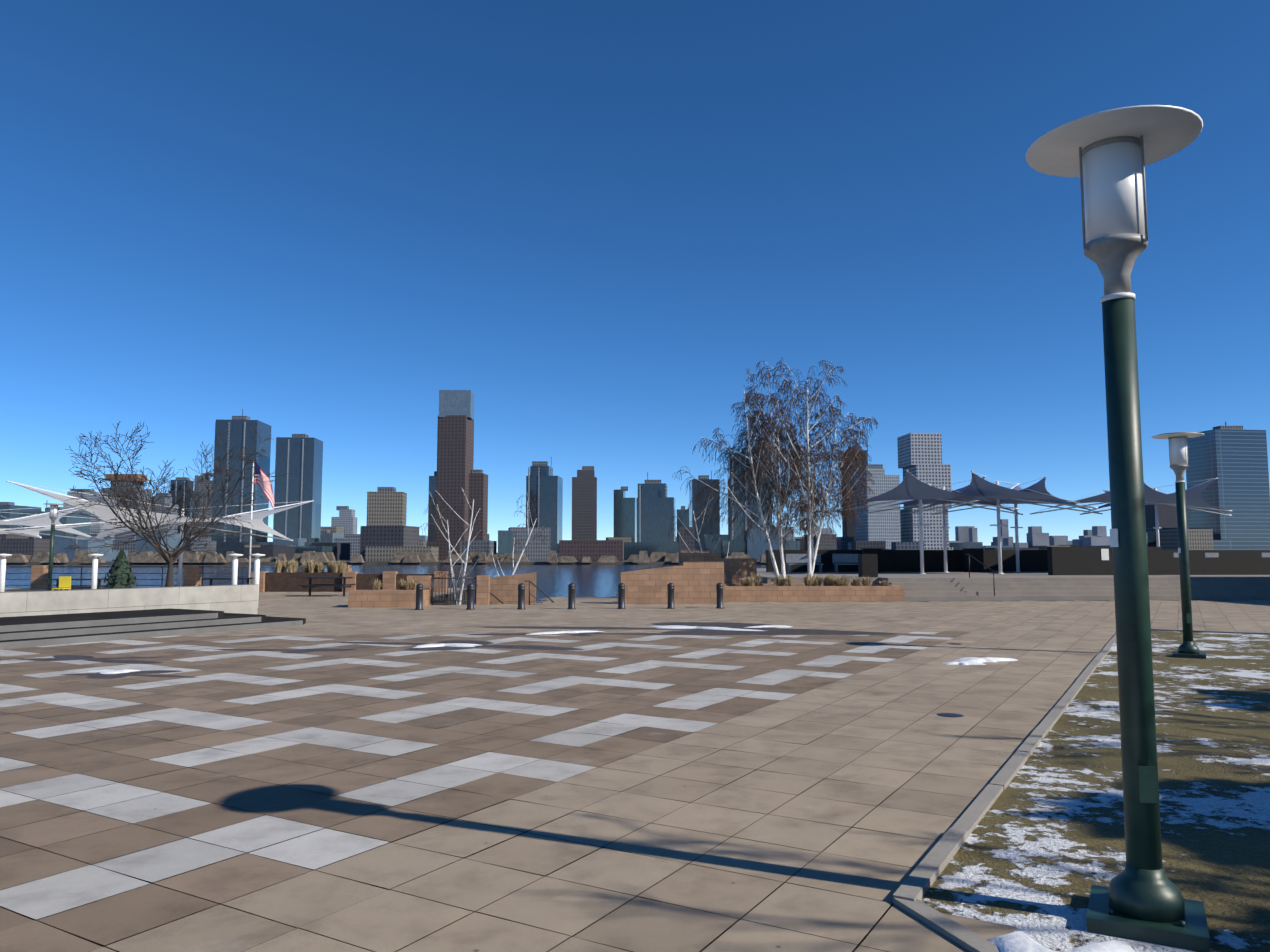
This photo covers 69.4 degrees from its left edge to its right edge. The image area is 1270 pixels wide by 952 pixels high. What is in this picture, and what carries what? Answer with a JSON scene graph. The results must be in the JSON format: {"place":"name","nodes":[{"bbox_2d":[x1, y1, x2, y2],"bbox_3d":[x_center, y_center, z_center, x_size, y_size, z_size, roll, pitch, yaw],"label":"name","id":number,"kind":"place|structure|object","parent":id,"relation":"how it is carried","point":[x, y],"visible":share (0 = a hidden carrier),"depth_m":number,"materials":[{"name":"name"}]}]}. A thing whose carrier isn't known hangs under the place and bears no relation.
{"place":"outdoors","nodes":[
{"label":"outdoors","id":0,"kind":"place"},
{"bbox_2d":[5,565,765,604],"bbox_3d":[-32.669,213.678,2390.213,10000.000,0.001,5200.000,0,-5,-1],"label":"river water","id":1,"kind":"structure","parent":0,"point":[586,580],"depth_m":337.56,"materials":[{"name":"blue liquid"}]},
{"bbox_2d":[6,559,765,564],"bbox_3d":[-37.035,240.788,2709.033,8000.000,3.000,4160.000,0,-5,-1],"label":"shore ground","id":2,"kind":"structure","parent":0,"point":[623,562],"depth_m":663.93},
{"bbox_2d":[0,505,41,530],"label":"building","id":3,"kind":"structure","parent":2,"relation":"on","point":[11,514],"depth_m":994.18,"materials":[{"name":"blue glass"}]},
{"bbox_2d":[19,511,89,538],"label":"building","id":4,"kind":"structure","parent":2,"relation":"on","point":[73,519],"depth_m":942.29,"materials":[{"name":"grey glass"}]},
{"bbox_2d":[63,492,115,539],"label":"building","id":5,"kind":"structure","parent":2,"relation":"on","point":[97,526],"depth_m":1143.52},
{"bbox_2d":[101,480,151,539],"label":"building","id":6,"kind":"structure","parent":2,"relation":"on","point":[128,532],"depth_m":1194.10,"materials":[{"name":"grey concrete"}]},
{"bbox_2d":[105,474,147,481],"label":"building","id":7,"kind":"structure","parent":6,"relation":"on","point":[138,476],"depth_m":1197.90,"materials":[{"name":"brown brick"}]},
{"bbox_2d":[150,496,178,532],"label":"building","id":8,"kind":"structure","parent":2,"relation":"on","point":[167,502],"depth_m":1244.68,"materials":[{"name":"grey concrete"}]},
{"bbox_2d":[168,480,198,535],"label":"tower","id":9,"kind":"structure","parent":2,"relation":"on","point":[180,483],"depth_m":1297.54,"materials":[{"name":"glass"}]},
{"bbox_2d":[194,475,212,535],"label":"tower","id":10,"kind":"structure","parent":2,"relation":"on","point":[204,491],"depth_m":1344.78,"materials":[{"name":"grey concrete"}]},
{"bbox_2d":[211,419,270,557],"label":"tower","id":11,"kind":"structure","parent":2,"relation":"on","point":[231,543],"depth_m":899.68,"materials":[{"name":"blue glass"}]},
{"bbox_2d":[252,437,330,545],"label":"tower","id":12,"kind":"structure","parent":2,"relation":"on","point":[312,489],"depth_m":898.97,"materials":[{"name":"blue glass"}]},
{"bbox_2d":[320,533,344,542],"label":"building","id":13,"kind":"structure","parent":2,"relation":"on","point":[327,537],"depth_m":992.76,"materials":[{"name":"blue glass"}]},
{"bbox_2d":[331,509,356,533],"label":"building","id":14,"kind":"structure","parent":2,"relation":"on","point":[346,519],"depth_m":1393.57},
{"bbox_2d":[334,538,359,559],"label":"building","id":15,"kind":"structure","parent":2,"relation":"on","point":[354,546],"depth_m":943.18,"materials":[{"name":"grey concrete"}]},
{"bbox_2d":[0,550,765,562],"bbox_3d":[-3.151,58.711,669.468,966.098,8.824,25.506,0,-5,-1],"label":"shore tree band","id":16,"kind":"object","parent":2,"relation":"on","point":[307,556],"visible":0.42,"depth_m":661.00,"materials":[{"name":"brown plant"}]},
{"bbox_2d":[33,422,746,541],"bbox_3d":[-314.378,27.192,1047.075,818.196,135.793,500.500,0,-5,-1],"label":"tower light bands","id":17,"kind":"object","parent":2,"relation":"on","point":[302,489],"visible":0.38,"depth_m":898.94,"materials":[{"name":"grey concrete"}]},
{"bbox_2d":[366,492,426,545],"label":"building","id":18,"kind":"structure","parent":2,"relation":"on","point":[386,508],"depth_m":797.74,"materials":[{"name":"beige concrete"}]},
{"bbox_2d":[526,466,562,552],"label":"tower","id":19,"kind":"structure","parent":2,"relation":"on","point":[551,502],"depth_m":1000.46,"materials":[{"name":"blue glass"}]},
{"bbox_2d":[54,528,1109,560],"bbox_3d":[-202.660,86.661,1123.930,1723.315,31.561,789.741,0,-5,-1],"label":"buildings","id":20,"kind":"structure","parent":2,"relation":"on","point":[758,549],"depth_m":779.42,"materials":[{"name":"grey concrete"}]},
{"bbox_2d":[572,470,596,539],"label":"tower","id":21,"kind":"structure","parent":2,"relation":"on","point":[584,504],"depth_m":1000.33,"materials":[{"name":"concrete"}]},
{"bbox_2d":[614,489,636,541],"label":"tower","id":22,"kind":"structure","parent":2,"relation":"on","point":[625,517],"depth_m":1151.25,"materials":[{"name":"teal glass"}]},
{"bbox_2d":[624,483,678,559],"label":"tower","id":23,"kind":"structure","parent":2,"relation":"on","point":[657,510],"depth_m":899.75,"materials":[{"name":"blue glass"}]},
{"bbox_2d":[677,509,688,541],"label":"tower","id":24,"kind":"structure","parent":2,"relation":"on","point":[681,515],"depth_m":1100.54,"materials":[{"name":"grey glass"}]},
{"bbox_2d":[689,479,719,550],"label":"tower","id":25,"kind":"structure","parent":2,"relation":"on","point":[706,528],"depth_m":951.70,"materials":[{"name":"glass"}]},
{"bbox_2d":[245,527,1213,560],"bbox_3d":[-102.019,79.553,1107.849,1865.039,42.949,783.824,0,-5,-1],"label":"beige bank blocks","id":26,"kind":"object","parent":2,"relation":"on","point":[1200,539],"visible":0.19,"depth_m":746.97,"materials":[{"name":"beige concrete"}]},
{"bbox_2d":[722,452,799,557],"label":"tower","id":27,"kind":"structure","parent":2,"relation":"on","point":[738,545],"depth_m":801.37,"materials":[{"name":"teal glass"}]},
{"bbox_2d":[841,450,867,540],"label":"tower","id":28,"kind":"structure","parent":2,"relation":"on","point":[848,530],"depth_m":1057.32,"materials":[{"name":"concrete"}]},
{"bbox_2d":[848,468,900,549],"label":"tower","id":29,"kind":"structure","parent":2,"relation":"on","point":[883,526],"depth_m":905.53,"materials":[{"name":"grey concrete"}]},
{"bbox_2d":[897,433,952,549],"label":"stepped tower","id":30,"kind":"structure","parent":2,"relation":"on","point":[920,456],"depth_m":909.41,"materials":[{"name":"grey concrete"}]},
{"bbox_2d":[794,516,1109,547],"bbox_3d":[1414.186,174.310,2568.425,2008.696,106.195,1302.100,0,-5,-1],"label":"buildings","id":31,"kind":"structure","parent":2,"relation":"on","point":[1094,536],"depth_m":2327.25,"materials":[{"name":"grey concrete"}]},
{"bbox_2d":[1145,505,1188,528],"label":"building","id":32,"kind":"structure","parent":2,"relation":"on","point":[1167,516],"depth_m":1060.24,"materials":[{"name":"grey concrete"}]},
{"bbox_2d":[1186,429,1269,549],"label":"tower","id":33,"kind":"structure","parent":2,"relation":"on","point":[1234,462],"depth_m":770.21,"materials":[{"name":"blue glass"}]},
{"bbox_2d":[428,476,436,540],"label":"tower","id":34,"kind":"structure","parent":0,"point":[432,489],"depth_m":850.06,"materials":[{"name":"blue glass"}]},
{"bbox_2d":[427,390,473,559],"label":"tower","id":35,"kind":"structure","parent":0,"point":[455,448],"materials":[{"name":"concrete"}]},
{"bbox_2d":[421,482,491,604],"bbox_3d":[-6.883,3.238,35.764,2.725,6.020,2.816,0,-5,-1],"label":"birch tree","id":36,"kind":"object","parent":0,"point":[464,575],"depth_m":35.86,"materials":[{"name":"white plant"}]},
{"bbox_2d":[468,473,487,540],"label":"tower","id":37,"kind":"structure","parent":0,"point":[478,486],"depth_m":859.61,"materials":[{"name":"brown concrete"}]},
{"bbox_2d":[183,527,793,549],"bbox_3d":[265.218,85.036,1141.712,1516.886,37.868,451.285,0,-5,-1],"label":"buildings","id":38,"kind":"structure","parent":0,"point":[790,535],"depth_m":983.26,"materials":[{"name":"grey concrete"}]},
{"bbox_2d":[287,530,729,560],"bbox_3d":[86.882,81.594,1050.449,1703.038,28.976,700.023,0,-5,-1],"label":"buildings","id":39,"kind":"structure","parent":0,"point":[506,540],"depth_m":789.95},
{"bbox_2d":[485,494,545,575],"bbox_3d":[-4.764,3.541,36.952,2.479,5.649,2.507,0,-5,-1],"label":"birch tree","id":40,"kind":"object","parent":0,"point":[525,546],"depth_m":36.85,"materials":[{"name":"white plant"}]},
{"bbox_2d":[0,526,1076,560],"bbox_3d":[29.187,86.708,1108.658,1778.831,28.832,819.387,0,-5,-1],"label":"buildings","id":41,"kind":"structure","parent":0,"point":[369,536],"materials":[{"name":"grey concrete"}]},
{"bbox_2d":[0,409,1242,537],"bbox_3d":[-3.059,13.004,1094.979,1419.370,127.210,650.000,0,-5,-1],"label":"tower roof plant","id":42,"kind":"object","parent":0,"point":[534,463],"visible":0.42,"depth_m":951.21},
{"bbox_2d":[0,588,1269,951],"bbox_3d":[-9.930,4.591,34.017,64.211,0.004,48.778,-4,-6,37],"label":"plaza paving","id":43,"kind":"structure","parent":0,"point":[388,920],"depth_m":6.95,"materials":[{"name":"brown tile"}]},
{"bbox_2d":[0,554,11,591],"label":"bollard light","id":44,"kind":"object","parent":43,"relation":"on","point":[2,571],"visible":0.96,"depth_m":30.45,"materials":[{"name":"white paint"}]},
{"bbox_2d":[0,506,105,542],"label":"white canopy","id":45,"kind":"object","parent":43,"relation":"on","point":[39,520],"visible":0.65,"depth_m":48.71,"materials":[{"name":"white fabric"}]},
{"bbox_2d":[44,503,64,590],"bbox_3d":[-22.615,2.891,35.535,0.760,3.680,0.760,0,-5,-1],"label":"street lamp","id":46,"kind":"object","parent":43,"relation":"on","point":[53,515],"visible":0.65,"depth_m":35.52,"materials":[{"name":"green metal"}]},
{"bbox_2d":[52,576,70,589],"bbox_3d":[-20.682,4.066,33.053,0.420,0.880,0.425,0,-5,-1],"label":"yellow chair","id":47,"kind":"object","parent":43,"relation":"on","point":[64,581],"visible":0.58,"depth_m":33.25,"materials":[{"name":"yellow plastic"}]},
{"bbox_2d":[0,512,124,537],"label":"white canopy","id":48,"kind":"object","parent":43,"relation":"on","point":[32,532],"visible":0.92,"depth_m":38.09,"materials":[{"name":"white fabric"}]},
{"bbox_2d":[88,554,103,588],"bbox_3d":[-18.355,3.487,31.125,0.470,1.700,0.470,0,-5,-1],"label":"bollard light","id":49,"kind":"object","parent":43,"relation":"on","point":[94,572],"visible":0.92,"depth_m":31.08,"materials":[{"name":"white paint"}]},
{"bbox_2d":[101,549,140,588],"bbox_3d":[-17.984,3.474,32.022,1.403,1.882,1.423,0,-5,-1],"label":"conifer tree","id":50,"kind":"object","parent":43,"relation":"on","point":[121,573],"visible":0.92,"depth_m":31.84,"materials":[{"name":"green plant"}]},
{"bbox_2d":[0,584,258,616],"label":"concrete wall","id":51,"kind":"structure","parent":43,"relation":"on","point":[241,599],"depth_m":21.65,"materials":[{"name":"white concrete"}]},
{"bbox_2d":[0,608,305,649],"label":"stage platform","id":52,"kind":"structure","parent":43,"relation":"on","point":[20,620],"depth_m":19.49,"materials":[{"name":"concrete"}]},
{"bbox_2d":[0,613,302,648],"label":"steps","id":53,"kind":"structure","parent":52,"relation":"attached to","point":[41,634],"depth_m":18.36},
{"bbox_2d":[6,480,313,586],"bbox_3d":[-22.038,3.130,44.557,11.248,4.730,11.248,1,-5,-15],"label":"white canopy","id":54,"kind":"object","parent":43,"relation":"on","point":[106,513],"visible":0.62,"depth_m":43.35,"materials":[{"name":"white fabric"}]},
{"bbox_2d":[58,421,292,586],"bbox_3d":[-19.105,1.354,37.813,8.112,7.119,7.720,4,-6,-39],"label":"cherry tree","id":55,"kind":"object","parent":43,"relation":"on","point":[171,559],"visible":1,"depth_m":37.40,"materials":[{"name":"brown plant"}]},
{"bbox_2d":[5,566,351,586],"bbox_3d":[-30.865,5.043,45.575,33.422,1.094,0.056,0,-5,-1],"label":"river railing","id":56,"kind":"object","parent":43,"relation":"on","point":[162,579],"visible":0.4,"depth_m":45.65,"materials":[{"name":"black metal"}]},
{"bbox_2d":[44,577,355,595],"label":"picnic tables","id":57,"kind":"object","parent":43,"relation":"on","point":[309,586],"visible":0.65,"depth_m":36.29,"materials":[{"name":"black metal"}]},
{"bbox_2d":[227,554,242,584],"bbox_3d":[-12.934,3.356,29.605,0.470,1.700,0.470,0,-5,-1],"label":"bollard light","id":58,"kind":"object","parent":43,"relation":"on","point":[234,569],"visible":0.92,"depth_m":29.57,"materials":[{"name":"white paint"}]},
{"bbox_2d":[30,565,447,591],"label":"brick piers","id":59,"kind":"structure","parent":43,"relation":"on","point":[39,575],"depth_m":45.24,"materials":[{"name":"brown brick"}]},
{"bbox_2d":[249,553,264,604],"bbox_3d":[-11.820,3.271,28.623,0.470,1.700,0.470,0,-5,-1],"label":"bollard light","id":60,"kind":"object","parent":43,"relation":"on","point":[256,569],"visible":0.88,"depth_m":28.58,"materials":[{"name":"white paint"}]},
{"bbox_2d":[248,461,274,583],"bbox_3d":[-18.436,2.359,45.275,1.120,6.390,0.199,0,-5,-1],"label":"flagpole with flag","id":61,"kind":"object","parent":43,"relation":"on","point":[267,489],"visible":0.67,"depth_m":45.41,"materials":[{"name":"white paint"}]},
{"bbox_2d":[265,572,433,591],"bbox_3d":[-12.906,4.869,42.147,7.600,0.870,1.350,0,-5,-1],"label":"metal fence","id":62,"kind":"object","parent":43,"relation":"on","point":[283,582],"depth_m":41.46,"materials":[{"name":"black metal"}]},
{"bbox_2d":[274,559,347,572],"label":"ornamental grasses","id":63,"kind":"object","parent":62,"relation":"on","point":[291,566],"visible":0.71,"depth_m":42.01,"materials":[{"name":"brown plant"}]},
{"bbox_2d":[415,583,423,609],"bbox_3d":[-6.528,3.650,27.759,0.260,0.795,0.260,0,-5,-1],"label":"bollard","id":64,"kind":"object","parent":43,"relation":"on","point":[419,596],"visible":1,"depth_m":27.67,"materials":[{"name":"metal"}]},
{"bbox_2d":[11,621,906,678],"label":"wet stains","id":65,"kind":"object","parent":43,"relation":"on","point":[691,631],"visible":0.67,"depth_m":17.71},
{"bbox_2d":[466,583,474,609],"bbox_3d":[-5.000,3.661,27.887,0.260,0.795,0.260,0,-5,-1],"label":"bollard","id":66,"kind":"object","parent":43,"relation":"on","point":[470,596],"visible":1,"depth_m":27.80,"materials":[{"name":"metal"}]},
{"bbox_2d":[431,577,554,604],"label":"stair rails and gate","id":67,"kind":"object","parent":43,"relation":"on","point":[453,578],"visible":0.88,"depth_m":30.62,"materials":[{"name":"metal"}]},
{"bbox_2d":[517,583,525,609],"bbox_3d":[-3.472,3.672,28.015,0.260,0.795,0.260,0,-5,-1],"label":"bollard","id":68,"kind":"object","parent":43,"relation":"on","point":[521,596],"visible":1,"depth_m":27.93,"materials":[{"name":"metal"}]},
{"bbox_2d":[348,553,756,607],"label":"river brick walls","id":69,"kind":"structure","parent":43,"relation":"on","point":[694,578],"depth_m":31.20,"materials":[{"name":"brown brick"}]},
{"bbox_2d":[567,583,575,608],"bbox_3d":[-1.943,3.683,28.142,0.260,0.795,0.260,0,-5,-1],"label":"bollard","id":70,"kind":"object","parent":43,"relation":"on","point":[571,596],"visible":1,"depth_m":28.06,"materials":[{"name":"metal"}]},
{"bbox_2d":[87,625,1134,951],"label":"snow patches","id":71,"kind":"object","parent":43,"relation":"on","point":[1019,941],"visible":0.94,"depth_m":3.88,"materials":[{"name":"white snow"}]},
{"bbox_2d":[617,583,625,608],"bbox_3d":[-0.415,3.694,28.270,0.260,0.795,0.260,0,-5,-1],"label":"bollard","id":72,"kind":"object","parent":43,"relation":"on","point":[621,595],"visible":1,"depth_m":28.18,"materials":[{"name":"metal"}]},
{"bbox_2d":[667,583,674,608],"bbox_3d":[1.114,3.705,28.397,0.260,0.795,0.260,0,-5,-1],"label":"bollard","id":73,"kind":"object","parent":43,"relation":"on","point":[670,587],"visible":1,"depth_m":28.31,"materials":[{"name":"metal"}]},
{"bbox_2d":[668,493,733,555],"bbox_3d":[2.908,3.589,38.883,3.020,5.876,2.206,0,-5,-1],"label":"bare shrub","id":74,"kind":"object","parent":43,"relation":"on","point":[698,540],"depth_m":38.65,"materials":[{"name":"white plant"}]},
{"bbox_2d":[716,583,723,608],"bbox_3d":[2.642,3.716,28.524,0.260,0.795,0.260,0,-5,-1],"label":"bollard","id":75,"kind":"object","parent":43,"relation":"on","point":[719,588],"visible":1,"depth_m":28.43,"materials":[{"name":"metal"}]},
{"bbox_2d":[724,583,904,602],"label":"brick planter wall","id":76,"kind":"structure","parent":43,"relation":"on","point":[873,592],"depth_m":32.67,"materials":[{"name":"brown brick"}]},
{"bbox_2d":[937,643,963,716],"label":"drain covers","id":77,"kind":"object","parent":43,"relation":"on","point":[949,715],"visible":0.96,"depth_m":9.45,"materials":[{"name":"metal"}]},
{"bbox_2d":[893,629,1269,951],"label":"lawn kerb","id":78,"kind":"structure","parent":43,"relation":"on","point":[912,889],"depth_m":5.23,"materials":[{"name":"concrete"}]},
{"bbox_2d":[920,631,1269,951],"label":"lawn grass","id":79,"kind":"structure","parent":43,"relation":"on","point":[1041,851],"depth_m":5.86,"materials":[{"name":"plant"}]},
{"bbox_2d":[1025,105,1209,951],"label":"street lamp","id":80,"kind":"object","parent":79,"relation":"on","point":[1107,156],"visible":1,"depth_m":4.22,"materials":[{"name":"green metal"}]},
{"bbox_2d":[1152,432,1205,658],"bbox_3d":[9.018,1.119,15.082,0.760,3.680,0.760,0,-5,-1],"label":"street lamp","id":81,"kind":"object","parent":79,"relation":"on","point":[1179,466],"visible":1,"depth_m":15.04,"materials":[{"name":"green metal"}]},
{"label":"birch planter soil","id":82,"kind":"object","parent":43,"relation":"on","visible":0},
{"bbox_2d":[369,573,890,589],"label":"ornamental grasses","id":83,"kind":"object","parent":82,"relation":"on","point":[809,580],"visible":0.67,"depth_m":33.27,"materials":[{"name":"brown plant"}]},
{"bbox_2d":[672,370,859,577],"bbox_3d":[4.802,-0.061,34.522,6.240,8.512,4.730,1,-5,-14],"label":"birch tree","id":84,"kind":"object","parent":82,"relation":"on","point":[760,467],"visible":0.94,"depth_m":34.43,"materials":[{"name":"white plant"}]},
{"bbox_2d":[730,358,878,576],"bbox_3d":[6.599,-0.188,34.615,5.764,8.774,5.209,0,-5,-1],"label":"birch tree","id":85,"kind":"object","parent":82,"relation":"on","point":[834,446],"visible":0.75,"depth_m":34.82,"materials":[{"name":"white plant"}]},
{"bbox_2d":[0,0,1269,552],"label":"sky","id":86,"kind":"structure","parent":0,"point":[588,220],"materials":[{"name":"blue"}]},
{"bbox_2d":[113,527,1176,560],"bbox_3d":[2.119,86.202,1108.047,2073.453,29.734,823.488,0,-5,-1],"label":"bank blocks","id":87,"kind":"structure","parent":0,"point":[536,550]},
{"bbox_2d":[757,568,1269,600],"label":"terrace steps","id":88,"kind":"structure","parent":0,"point":[979,586],"depth_m":34.88,"materials":[{"name":"concrete"}]},
{"bbox_2d":[786,554,857,572],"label":"terrace benches","id":89,"kind":"object","parent":88,"relation":"on","point":[836,558],"visible":0.81,"depth_m":46.97,"materials":[{"name":"grey metal"}]},
{"bbox_2d":[832,469,1018,573],"bbox_3d":[13.389,2.310,42.905,6.049,4.530,6.049,2,-5,-21],"label":"grey canopy","id":90,"kind":"object","parent":88,"relation":"on","point":[910,486],"visible":0.96,"depth_m":41.97,"materials":[{"name":"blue fabric"}]},
{"bbox_2d":[863,476,1022,572],"bbox_3d":[15.643,2.606,46.323,6.049,4.530,6.049,-4,-6,37],"label":"grey canopy","id":91,"kind":"object","parent":88,"relation":"on","point":[932,501],"visible":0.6,"depth_m":46.14,"materials":[{"name":"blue fabric"}]},
{"bbox_2d":[966,554,996,595],"bbox_3d":[13.072,3.716,34.637,0.077,1.540,2.274,1,-5,-8],"label":"step handrail","id":92,"kind":"object","parent":88,"relation":"on","point":[984,565],"visible":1,"depth_m":34.58,"materials":[{"name":"black metal"}]},
{"bbox_2d":[909,471,1097,573],"bbox_3d":[17.087,2.323,43.055,6.049,4.530,6.049,1,-5,-9],"label":"grey canopy","id":93,"kind":"object","parent":88,"relation":"on","point":[978,486],"visible":0.96,"depth_m":42.07,"materials":[{"name":"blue fabric"}]},
{"bbox_2d":[931,476,1102,572],"bbox_3d":[19.341,2.619,46.473,6.049,4.530,6.049,4,-7,-41],"label":"grey canopy","id":94,"kind":"object","parent":88,"relation":"on","point":[1038,487],"visible":0.56,"depth_m":46.13,"materials":[{"name":"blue fabric"}]},
{"bbox_2d":[1030,483,1231,514],"bbox_3d":[24.065,2.469,44.744,6.249,4.530,6.249,2,-5,-24],"label":"grey canopy","id":95,"kind":"object","parent":88,"relation":"on","point":[1151,495],"visible":0.33,"depth_m":43.86,"materials":[{"name":"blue fabric"}]},
{"bbox_2d":[1080,477,1231,546],"bbox_3d":[26.931,2.688,47.274,6.049,4.530,6.049,-4,-6,37],"label":"grey canopy","id":96,"kind":"object","parent":88,"relation":"on","point":[1194,493],"visible":0.44,"depth_m":46.87,"materials":[{"name":"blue fabric"}]},
{"bbox_2d":[766,547,1269,576],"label":"dark wall","id":97,"kind":"structure","parent":0,"point":[872,562],"depth_m":47.64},
{"bbox_2d":[1101,549,1108,559],"bbox_3d":[20.625,3.443,40.230,0.340,0.500,0.020,0,-5,-4],"label":"notice sign","id":98,"kind":"object","parent":97,"relation":"attached to","point":[1104,554],"visible":0.86,"depth_m":40.22,"materials":[{"name":"white paint"}]},
{"bbox_2d":[1173,553,1269,556],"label":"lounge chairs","id":99,"kind":"object","parent":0,"point":[1217,554],"visible":0.04,"depth_m":44.60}
]}

